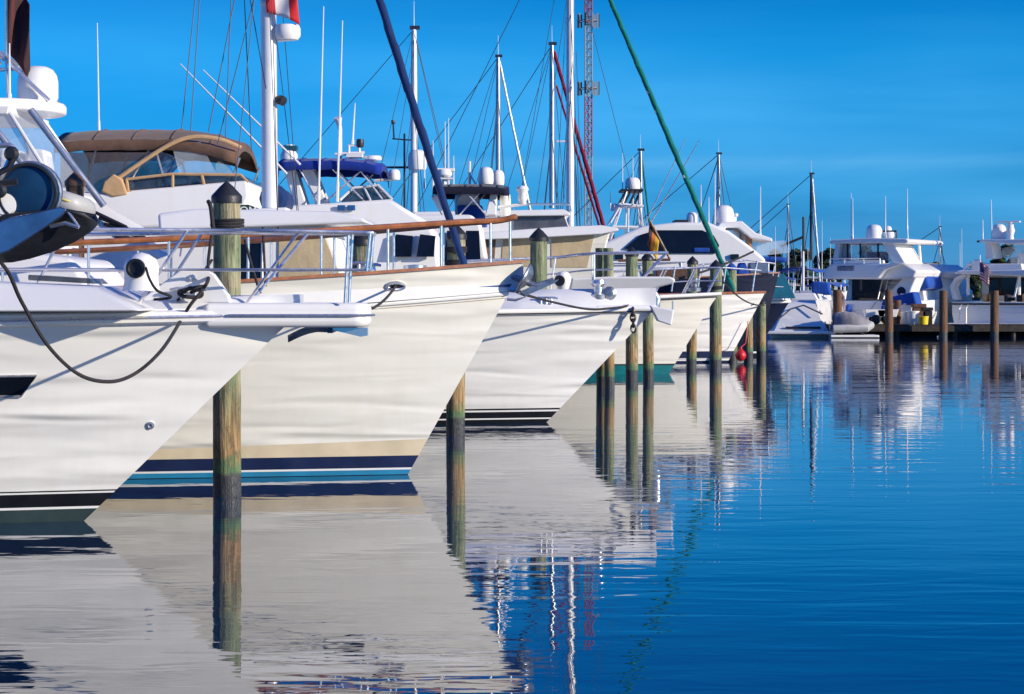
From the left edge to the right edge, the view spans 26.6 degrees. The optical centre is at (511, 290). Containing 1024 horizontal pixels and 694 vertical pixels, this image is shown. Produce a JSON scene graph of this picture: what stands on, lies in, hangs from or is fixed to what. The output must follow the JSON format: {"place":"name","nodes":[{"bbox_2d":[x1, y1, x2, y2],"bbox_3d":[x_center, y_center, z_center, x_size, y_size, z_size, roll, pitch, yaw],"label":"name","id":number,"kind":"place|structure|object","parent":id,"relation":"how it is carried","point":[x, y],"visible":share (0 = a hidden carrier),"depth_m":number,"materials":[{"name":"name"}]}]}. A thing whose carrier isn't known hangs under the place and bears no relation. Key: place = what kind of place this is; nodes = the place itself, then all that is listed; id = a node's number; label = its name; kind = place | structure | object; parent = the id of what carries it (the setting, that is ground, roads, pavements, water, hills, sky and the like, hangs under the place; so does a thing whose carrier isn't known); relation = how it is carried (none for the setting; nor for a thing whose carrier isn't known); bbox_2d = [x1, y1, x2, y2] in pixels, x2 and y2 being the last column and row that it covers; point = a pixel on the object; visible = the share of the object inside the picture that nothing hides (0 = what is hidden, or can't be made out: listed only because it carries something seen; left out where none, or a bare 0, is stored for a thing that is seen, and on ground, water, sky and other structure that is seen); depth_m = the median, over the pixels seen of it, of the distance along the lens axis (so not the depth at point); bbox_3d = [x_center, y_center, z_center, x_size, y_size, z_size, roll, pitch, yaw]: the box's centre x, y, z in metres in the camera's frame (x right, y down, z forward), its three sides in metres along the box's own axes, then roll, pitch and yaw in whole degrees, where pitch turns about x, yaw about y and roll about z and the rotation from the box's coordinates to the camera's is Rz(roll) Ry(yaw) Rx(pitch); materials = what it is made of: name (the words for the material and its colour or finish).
{"place":"outdoors","nodes":[
{"label":"outdoors","id":0,"kind":"place"},
{"bbox_2d":[0,330,1023,693],"bbox_3d":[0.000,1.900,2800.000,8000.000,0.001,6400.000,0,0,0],"label":"water","id":1,"kind":"structure","parent":0,"point":[816,516],"depth_m":15.50,"materials":[{"name":"blue liquid"}]},
{"bbox_2d":[64,171,85,257],"bbox_3d":[-5.840,0.750,29.009,0.292,4.701,0.299,0,0,0],"label":"piling","id":2,"kind":"object","parent":1,"relation":"in","point":[74,182],"visible":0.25,"depth_m":28.92,"materials":[{"name":"brown wood"}]},
{"bbox_2d":[54,23,300,235],"bbox_3d":[-6.600,-1.064,35.600,12.800,6.729,3.533,0,0,0],"label":"motor cruiser","id":3,"kind":"object","parent":1,"relation":"on","point":[130,175],"visible":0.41,"depth_m":34.20,"materials":[{"name":"white paint"}]},
{"bbox_2d":[0,227,376,522],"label":"motor yacht","id":4,"kind":"object","parent":1,"relation":"on","point":[74,447],"visible":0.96,"depth_m":17.62,"materials":[{"name":"white paint"}]},
{"bbox_2d":[0,374,36,397],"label":"hull window","id":5,"kind":"structure","parent":4,"relation":"in","point":[11,386],"depth_m":17.28,"materials":[{"name":"black glass"}]},
{"bbox_2d":[0,190,95,256],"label":"inflatable tender","id":6,"kind":"object","parent":4,"relation":"on","point":[72,201],"visible":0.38,"depth_m":25.34,"materials":[{"name":"grey fabric"}]},
{"bbox_2d":[0,142,99,262],"bbox_3d":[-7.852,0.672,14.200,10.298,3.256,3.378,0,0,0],"label":"outboard motor","id":7,"kind":"object","parent":6,"relation":"attached to","point":[36,220],"visible":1,"depth_m":14.04,"materials":[{"name":"black paint"}]},
{"bbox_2d":[0,263,203,383],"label":"mooring rope","id":8,"kind":"object","parent":4,"relation":"attached to","point":[57,356],"visible":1,"depth_m":15.55,"materials":[{"name":"black fabric"}]},
{"bbox_2d":[145,267,171,300],"bbox_3d":[-2.788,-0.053,17.057,0.243,0.269,0.131,0,0,9],"label":"mooring rope","id":9,"kind":"object","parent":4,"relation":"hanging from","point":[157,290],"visible":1,"depth_m":17.04,"materials":[{"name":"fabric"}]},
{"bbox_2d":[177,285,203,298],"bbox_3d":[-2.608,0.010,17.592,0.221,0.120,0.073,0,0,-3],"label":"mooring rope","id":10,"kind":"object","parent":4,"relation":"attached to","point":[184,291],"visible":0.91,"depth_m":17.57,"materials":[{"name":"black fabric"}]},
{"bbox_2d":[210,181,244,497],"bbox_3d":[-2.631,1.041,20.050,0.322,4.118,0.323,0,0,0],"label":"piling","id":11,"kind":"object","parent":1,"relation":"in","point":[226,198],"visible":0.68,"depth_m":19.94,"materials":[{"name":"brown wood"}]},
{"bbox_2d":[202,235,212,289],"bbox_3d":[-2.623,-0.292,18.666,0.089,0.626,2.467,0,0,-7],"label":"mooring rope","id":12,"kind":"object","parent":11,"relation":"attached to","point":[205,285],"visible":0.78,"depth_m":19.55,"materials":[{"name":"fabric"}]},
{"bbox_2d":[206,200,214,228],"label":"mooring rope","id":13,"kind":"object","parent":11,"relation":"hanging from","point":[211,212],"visible":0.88,"depth_m":19.83,"materials":[{"name":"black fabric"}]},
{"bbox_2d":[0,214,558,478],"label":"motor yacht","id":14,"kind":"object","parent":1,"relation":"on","point":[375,401],"visible":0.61,"depth_m":22.07,"materials":[{"name":"white paint"}]},
{"bbox_2d":[244,239,261,292],"bbox_3d":[-2.458,-0.230,20.550,0.212,0.520,0.025,0,0,32],"label":"mooring rope","id":15,"kind":"object","parent":14,"relation":"hanging from","point":[250,261],"visible":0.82,"depth_m":20.55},
{"bbox_2d":[262,227,266,286],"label":"mooring rope","id":16,"kind":"object","parent":14,"relation":"hanging from","point":[263,249],"visible":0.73,"depth_m":20.95,"materials":[{"name":"fabric"}]},
{"bbox_2d":[371,285,396,309],"bbox_3d":[-1.230,0.062,20.873,0.026,0.237,1.950,0,0,3],"label":"mooring rope","id":17,"kind":"object","parent":14,"relation":"attached to","point":[385,298],"visible":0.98,"depth_m":20.89,"materials":[{"name":"fabric"}]},
{"bbox_2d":[158,0,467,278],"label":"motor sailer","id":18,"kind":"object","parent":1,"relation":"on","point":[275,211],"visible":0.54,"depth_m":26.20,"materials":[{"name":"white paint"}]},
{"bbox_2d":[0,0,673,423],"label":"sport yacht","id":19,"kind":"object","parent":1,"relation":"on","point":[534,360],"visible":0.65,"depth_m":30.93,"materials":[{"name":"white paint"}]},
{"bbox_2d":[516,291,628,310],"bbox_3d":[0.566,0.136,26.829,0.635,0.286,9.001,0,0,10],"label":"mooring rope","id":20,"kind":"object","parent":19,"relation":"attached to","point":[563,304],"visible":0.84,"depth_m":29.57,"materials":[{"name":"fabric"}]},
{"bbox_2d":[350,236,372,271],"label":"piling","id":21,"kind":"object","parent":1,"relation":"in","point":[360,244],"visible":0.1,"depth_m":24.56,"materials":[{"name":"brown wood"}]},
{"bbox_2d":[279,20,454,212],"bbox_3d":[-4.638,-2.403,53.200,8.000,9.405,3.017,0,0,0],"label":"sailing yacht","id":22,"kind":"object","parent":1,"relation":"on","point":[415,159],"visible":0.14,"depth_m":53.13,"materials":[{"name":"white paint"}]},
{"bbox_2d":[445,227,466,434],"bbox_3d":[-0.747,1.108,28.700,0.314,3.984,0.314,0,0,0],"label":"piling","id":23,"kind":"object","parent":1,"relation":"in","point":[455,415],"visible":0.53,"depth_m":28.59,"materials":[{"name":"brown wood"}]},
{"bbox_2d":[392,54,530,209],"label":"sailing yacht","id":24,"kind":"object","parent":1,"relation":"on","point":[498,70],"visible":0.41,"depth_m":68.94,"materials":[{"name":"white paint"}]},
{"bbox_2d":[417,118,528,265],"bbox_3d":[-4.775,-0.655,44.900,10.450,5.910,3.533,0,0,0],"label":"motor cruiser","id":25,"kind":"object","parent":1,"relation":"on","point":[469,196],"visible":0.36,"depth_m":44.15,"materials":[{"name":"white paint"}]},
{"bbox_2d":[465,231,480,259],"bbox_3d":[-0.797,-0.885,43.355,0.348,0.628,0.190,0,0,0],"label":"cabin window","id":26,"kind":"structure","parent":25,"relation":"in","point":[472,242],"depth_m":43.32,"materials":[{"name":"black glass"}]},
{"bbox_2d":[278,6,674,306],"bbox_3d":[-4.011,-1.386,40.000,13.981,7.372,3.591,0,0,0],"label":"motor cruiser","id":27,"kind":"object","parent":1,"relation":"on","point":[376,203],"visible":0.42,"depth_m":38.75,"materials":[{"name":"white paint"}]},
{"bbox_2d":[395,234,412,256],"bbox_3d":[-1.938,-0.800,38.450,0.369,0.403,0.160,0,0,0],"label":"cabin window","id":28,"kind":"structure","parent":27,"relation":"in","point":[403,243],"depth_m":38.41,"materials":[{"name":"black glass"}]},
{"bbox_2d":[417,234,435,256],"bbox_3d":[-1.523,-0.800,38.450,0.338,0.403,0.160,0,0,0],"label":"cabin window","id":29,"kind":"structure","parent":27,"relation":"in","point":[426,246],"depth_m":38.41,"materials":[{"name":"black glass"}]},
{"bbox_2d":[449,42,608,240],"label":"sailing yacht","id":30,"kind":"object","parent":1,"relation":"on","point":[551,173],"visible":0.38,"depth_m":76.42,"materials":[{"name":"white paint"}]},
{"bbox_2d":[529,228,548,288],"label":"piling","id":31,"kind":"object","parent":1,"relation":"in","point":[538,238],"visible":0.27,"depth_m":35.10,"materials":[{"name":"brown wood"}]},
{"bbox_2d":[414,203,721,373],"bbox_3d":[-2.108,0.177,49.500,13.786,4.245,3.776,0,0,0],"label":"trawler yacht","id":32,"kind":"object","parent":1,"relation":"on","point":[674,338],"visible":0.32,"depth_m":48.15,"materials":[{"name":"white paint"}]},
{"bbox_2d":[674,251,753,280],"bbox_3d":[4.277,-0.540,53.502,0.060,1.140,13.860,0,0,20],"label":"mooring rope","id":33,"kind":"object","parent":32,"relation":"attached to","point":[706,270],"visible":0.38,"depth_m":56.95,"materials":[{"name":"fabric"}]},
{"bbox_2d":[417,0,765,362],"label":"sailing yacht","id":34,"kind":"object","parent":1,"relation":"on","point":[737,313],"visible":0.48,"depth_m":57.40,"materials":[{"name":"white paint"}]},
{"bbox_2d":[735,321,747,360],"bbox_3d":[6.111,1.325,57.004,0.608,1.050,0.298,0,0,-42],"label":"fender","id":35,"kind":"object","parent":34,"relation":"hanging from","point":[740,354],"visible":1,"depth_m":56.82,"materials":[{"name":"red plastic"}]},
{"bbox_2d":[595,248,603,387],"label":"piling","id":36,"kind":"object","parent":1,"relation":"in","point":[600,369],"visible":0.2,"depth_m":42.49,"materials":[{"name":"brown wood"}]},
{"bbox_2d":[603,248,614,387],"bbox_3d":[1.897,1.135,42.306,0.202,3.929,0.254,0,0,-37],"label":"piling","id":37,"kind":"object","parent":1,"relation":"in","point":[609,375],"visible":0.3,"depth_m":42.23,"materials":[{"name":"brown wood"}]},
{"bbox_2d":[574,134,649,229],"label":"sailing yacht","id":38,"kind":"object","parent":1,"relation":"on","point":[641,173],"visible":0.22,"depth_m":91.95,"materials":[{"name":"white paint"}]},
{"bbox_2d":[625,247,638,380],"bbox_3d":[2.534,1.082,45.907,0.296,4.036,0.309,0,0,0],"label":"piling","id":39,"kind":"object","parent":1,"relation":"in","point":[632,338],"visible":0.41,"depth_m":45.79,"materials":[{"name":"brown wood"}]},
{"bbox_2d":[641,254,654,378],"bbox_3d":[2.929,1.131,46.600,0.305,3.939,0.299,0,0,0],"label":"piling","id":40,"kind":"object","parent":1,"relation":"in","point":[648,336],"visible":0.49,"depth_m":46.51,"materials":[{"name":"brown wood"}]},
{"bbox_2d":[607,138,699,239],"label":"sport fishing boat","id":41,"kind":"object","parent":1,"relation":"on","point":[635,187],"visible":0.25,"depth_m":84.72,"materials":[{"name":"white paint"}]},
{"bbox_2d":[626,139,730,232],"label":"sailing yacht","id":42,"kind":"object","parent":1,"relation":"on","point":[718,153],"visible":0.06,"depth_m":98.93,"materials":[{"name":"white paint"}]},
{"bbox_2d":[606,186,771,277],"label":"motor yacht","id":43,"kind":"object","parent":1,"relation":"on","point":[685,241],"visible":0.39,"depth_m":71.47,"materials":[{"name":"white paint"}]},
{"bbox_2d":[615,255,622,258],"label":"small window","id":44,"kind":"structure","parent":43,"relation":"in","point":[616,256],"depth_m":71.35,"materials":[{"name":"black glass"}]},
{"bbox_2d":[656,269,699,276],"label":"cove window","id":45,"kind":"structure","parent":43,"relation":"in","point":[682,272],"depth_m":71.21,"materials":[{"name":"brown wood"}]},
{"bbox_2d":[731,254,738,258],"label":"small window","id":46,"kind":"structure","parent":43,"relation":"in","point":[733,256],"depth_m":71.35,"materials":[{"name":"black glass"}]},
{"bbox_2d":[686,256,697,367],"bbox_3d":[4.409,1.124,53.189,0.311,3.951,0.296,0,0,0],"label":"piling","id":47,"kind":"object","parent":1,"relation":"in","point":[691,349],"visible":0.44,"depth_m":53.09,"materials":[{"name":"brown wood"}]},
{"bbox_2d":[613,259,779,356],"bbox_3d":[1.350,0.701,62.400,12.700,3.199,3.780,0,0,0],"label":"motor yacht","id":48,"kind":"object","parent":1,"relation":"on","point":[765,279],"visible":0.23,"depth_m":62.00,"materials":[{"name":"black paint"}]},
{"bbox_2d":[708,260,722,368],"bbox_3d":[4.935,1.171,52.600,0.357,3.857,0.357,0,0,0],"label":"piling","id":49,"kind":"object","parent":1,"relation":"in","point":[715,348],"visible":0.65,"depth_m":52.48,"materials":[{"name":"brown wood"}]},
{"bbox_2d":[722,280,763,305],"bbox_3d":[5.844,0.017,55.097,0.040,0.789,5.278,0,0,19],"label":"mooring rope","id":50,"kind":"object","parent":49,"relation":"attached to","point":[728,287],"visible":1,"depth_m":54.60,"materials":[{"name":"fabric"}]},
{"bbox_2d":[726,262,736,358],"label":"piling","id":51,"kind":"object","parent":1,"relation":"in","point":[733,274],"visible":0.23,"depth_m":60.11,"materials":[{"name":"brown wood"}]},
{"bbox_2d":[744,316,752,359],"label":"piling","id":52,"kind":"object","parent":1,"relation":"in","point":[748,347],"visible":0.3,"depth_m":59.49,"materials":[{"name":"brown wood"}]},
{"bbox_2d":[756,298,766,358],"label":"piling","id":53,"kind":"object","parent":1,"relation":"in","point":[760,332],"visible":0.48,"depth_m":60.38,"materials":[{"name":"brown wood"}]},
{"bbox_2d":[745,204,798,286],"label":"sailing yacht","id":54,"kind":"object","parent":1,"relation":"on","point":[778,259],"visible":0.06,"depth_m":121.94,"materials":[{"name":"blue paint"}]},
{"bbox_2d":[769,227,775,271],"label":"boat","id":55,"kind":"object","parent":1,"relation":"on","point":[775,251],"visible":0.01,"depth_m":118.47,"materials":[{"name":"silver metal"}]},
{"bbox_2d":[739,161,820,281],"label":"sailing yacht","id":56,"kind":"object","parent":1,"relation":"on","point":[812,200],"visible":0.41,"depth_m":112.95,"materials":[{"name":"white paint"}]},
{"bbox_2d":[766,274,794,334],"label":"motor yacht","id":57,"kind":"object","parent":1,"relation":"on","point":[783,289],"visible":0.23,"depth_m":79.65,"materials":[{"name":"teal fabric"}]},
{"bbox_2d":[770,229,796,329],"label":"boat","id":58,"kind":"object","parent":1,"relation":"on","point":[790,278],"visible":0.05,"depth_m":105.88,"materials":[{"name":"white metal"}]},
{"bbox_2d":[781,217,804,279],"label":"sailing yacht","id":59,"kind":"object","parent":1,"relation":"in","point":[802,237],"visible":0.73,"depth_m":119.94,"materials":[{"name":"white metal"}]},
{"bbox_2d":[789,254,805,290],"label":"boat","id":60,"kind":"object","parent":1,"relation":"on","point":[790,284],"visible":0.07,"depth_m":120.45,"materials":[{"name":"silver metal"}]},
{"bbox_2d":[768,251,835,337],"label":"sailing yacht","id":61,"kind":"object","parent":1,"relation":"on","point":[806,315],"visible":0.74,"depth_m":88.72,"materials":[{"name":"white paint"}]},
{"bbox_2d":[795,270,811,290],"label":"boat","id":62,"kind":"object","parent":1,"relation":"on","point":[805,285],"visible":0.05,"depth_m":126.48,"materials":[{"name":"white"}]},
{"bbox_2d":[779,267,832,300],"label":"boat","id":63,"kind":"object","parent":1,"relation":"on","point":[794,269],"visible":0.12,"depth_m":107.58,"materials":[{"name":"blue fabric"}]},
{"bbox_2d":[790,238,834,289],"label":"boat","id":64,"kind":"object","parent":1,"relation":"on","point":[815,277],"visible":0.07,"depth_m":122.35,"materials":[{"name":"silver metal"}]},
{"bbox_2d":[805,281,848,298],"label":"boat","id":65,"kind":"object","parent":1,"relation":"on","point":[838,284],"visible":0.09,"depth_m":110.43,"materials":[{"name":"silver metal"}]},
{"bbox_2d":[815,245,851,292],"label":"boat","id":66,"kind":"object","parent":1,"relation":"on","point":[822,279],"visible":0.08,"depth_m":120.62,"materials":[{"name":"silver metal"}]},
{"bbox_2d":[833,290,841,313],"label":"piling","id":67,"kind":"object","parent":1,"relation":"in","point":[837,300],"visible":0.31,"depth_m":88.66,"materials":[{"name":"brown wood"}]},
{"bbox_2d":[827,334,879,337],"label":"floating platform","id":68,"kind":"structure","parent":1,"relation":"on","point":[853,336],"depth_m":86.90,"materials":[{"name":"white plastic"}]},
{"bbox_2d":[829,311,873,334],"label":"covered dinghy","id":69,"kind":"object","parent":68,"relation":"on","point":[846,322],"visible":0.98,"depth_m":87.00,"materials":[{"name":"grey fabric"}]},
{"bbox_2d":[884,290,892,336],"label":"piling","id":70,"kind":"object","parent":1,"relation":"in","point":[888,313],"visible":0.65,"depth_m":88.35,"materials":[{"name":"brown wood"}]},
{"bbox_2d":[846,226,945,289],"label":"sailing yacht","id":71,"kind":"object","parent":1,"relation":"on","point":[939,239],"visible":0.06,"depth_m":123.95,"materials":[{"name":"white paint"}]},
{"bbox_2d":[893,300,900,323],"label":"piling","id":72,"kind":"object","parent":1,"relation":"in","point":[897,305],"visible":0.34,"depth_m":91.46,"materials":[{"name":"brown wood"}]},
{"bbox_2d":[823,188,972,323],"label":"sport yacht","id":73,"kind":"object","parent":1,"relation":"on","point":[907,276],"visible":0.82,"depth_m":95.13,"materials":[{"name":"white paint"}]},
{"bbox_2d":[852,279,886,299],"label":"aft door","id":74,"kind":"structure","parent":73,"relation":"in","point":[862,289],"depth_m":96.29,"materials":[{"name":"black glass"}]},
{"bbox_2d":[897,287,905,294],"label":"wing window","id":75,"kind":"structure","parent":73,"relation":"in","point":[900,290],"depth_m":94.06,"materials":[{"name":"black glass"}]},
{"bbox_2d":[825,324,1023,336],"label":"dock","id":76,"kind":"object","parent":1,"relation":"in","point":[1010,330],"visible":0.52,"depth_m":89.26,"materials":[{"name":"brown wood"}]},
{"bbox_2d":[863,303,893,323],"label":"dock cart","id":77,"kind":"object","parent":76,"relation":"on","point":[874,315],"visible":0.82,"depth_m":89.82,"materials":[{"name":"silver metal"}]},
{"bbox_2d":[878,303,905,323],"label":"dock cart","id":78,"kind":"object","parent":76,"relation":"on","point":[895,312],"visible":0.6,"depth_m":89.82,"materials":[{"name":"silver metal"}]},
{"bbox_2d":[900,312,907,323],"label":"tub","id":79,"kind":"object","parent":76,"relation":"on","point":[903,317],"visible":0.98,"depth_m":90.13,"materials":[{"name":"plastic"}]},
{"bbox_2d":[906,311,919,323],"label":"tub","id":80,"kind":"object","parent":76,"relation":"on","point":[912,317],"visible":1,"depth_m":89.89,"materials":[{"name":"plastic"}]},
{"bbox_2d":[911,304,926,323],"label":"dock box","id":81,"kind":"object","parent":76,"relation":"on","point":[916,307],"visible":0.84,"depth_m":90.40,"materials":[{"name":"brown wood"}]},
{"bbox_2d":[918,316,928,324],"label":"bucket","id":82,"kind":"object","parent":76,"relation":"on","point":[923,320],"visible":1,"depth_m":89.32,"materials":[{"name":"yellow plastic"}]},
{"bbox_2d":[922,307,932,323],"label":"dock box","id":83,"kind":"object","parent":76,"relation":"on","point":[928,311],"visible":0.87,"depth_m":90.40,"materials":[{"name":"grey plastic"}]},
{"bbox_2d":[939,291,947,336],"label":"piling","id":84,"kind":"object","parent":1,"relation":"in","point":[943,317],"visible":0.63,"depth_m":88.26,"materials":[{"name":"brown wood"}]},
{"bbox_2d":[961,234,973,296],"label":"boat","id":85,"kind":"object","parent":1,"relation":"on","point":[961,253],"visible":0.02,"depth_m":122.52,"materials":[{"name":"silver metal"}]},
{"bbox_2d":[948,204,1023,323],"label":"motor yacht","id":86,"kind":"object","parent":1,"relation":"on","point":[1006,281],"visible":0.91,"depth_m":95.37,"materials":[{"name":"white paint"}]},
{"bbox_2d":[990,291,998,336],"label":"piling","id":87,"kind":"object","parent":1,"relation":"in","point":[994,313],"visible":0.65,"depth_m":88.45,"materials":[{"name":"brown wood"}]},
{"bbox_2d":[0,0,1023,290],"label":"sky","id":88,"kind":"structure","parent":0,"point":[883,98],"materials":[{"name":"blue"}]},
{"bbox_3d":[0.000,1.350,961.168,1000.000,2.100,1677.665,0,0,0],"label":"ground","id":89,"kind":"structure","parent":0,"visible":0},
{"bbox_2d":[577,0,598,225],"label":"radio tower","id":90,"kind":"structure","parent":89,"relation":"on","point":[579,25],"depth_m":329.65,"materials":[{"name":"red metal"}]},
{"bbox_2d":[768,248,782,273],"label":"boat","id":91,"kind":"object","parent":89,"relation":"on","point":[772,254],"visible":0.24,"depth_m":229.28,"materials":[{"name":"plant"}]},
{"bbox_2d":[784,248,810,290],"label":"shore tree","id":92,"kind":"object","parent":89,"relation":"on","point":[798,253],"visible":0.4,"depth_m":235.72,"materials":[{"name":"green plant"}]},
{"bbox_2d":[781,265,848,290],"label":"undergrowth","id":93,"kind":"object","parent":89,"relation":"on","point":[810,272],"visible":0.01,"depth_m":280.93,"materials":[{"name":"green plant"}]},
{"bbox_2d":[808,247,835,290],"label":"shore tree","id":94,"kind":"object","parent":89,"relation":"on","point":[824,256],"visible":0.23,"depth_m":227.55,"materials":[{"name":"green plant"}]},
{"bbox_2d":[831,252,852,290],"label":"shore tree","id":95,"kind":"object","parent":89,"relation":"on","point":[839,280],"visible":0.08,"depth_m":239.38,"materials":[{"name":"green plant"}]},
{"bbox_2d":[858,245,872,259],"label":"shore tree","id":96,"kind":"object","parent":89,"relation":"on","point":[865,250],"visible":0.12,"depth_m":231.77,"materials":[{"name":"green plant"}]},
{"bbox_2d":[968,267,981,297],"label":"shore tree","id":97,"kind":"object","parent":89,"relation":"on","point":[975,284],"visible":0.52,"depth_m":209.17,"materials":[{"name":"green plant"}]},
{"bbox_2d":[989,244,1014,263],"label":"shore tree","id":98,"kind":"object","parent":89,"relation":"on","point":[1006,249],"visible":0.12,"depth_m":214.76,"materials":[{"name":"green plant"}]}
]}

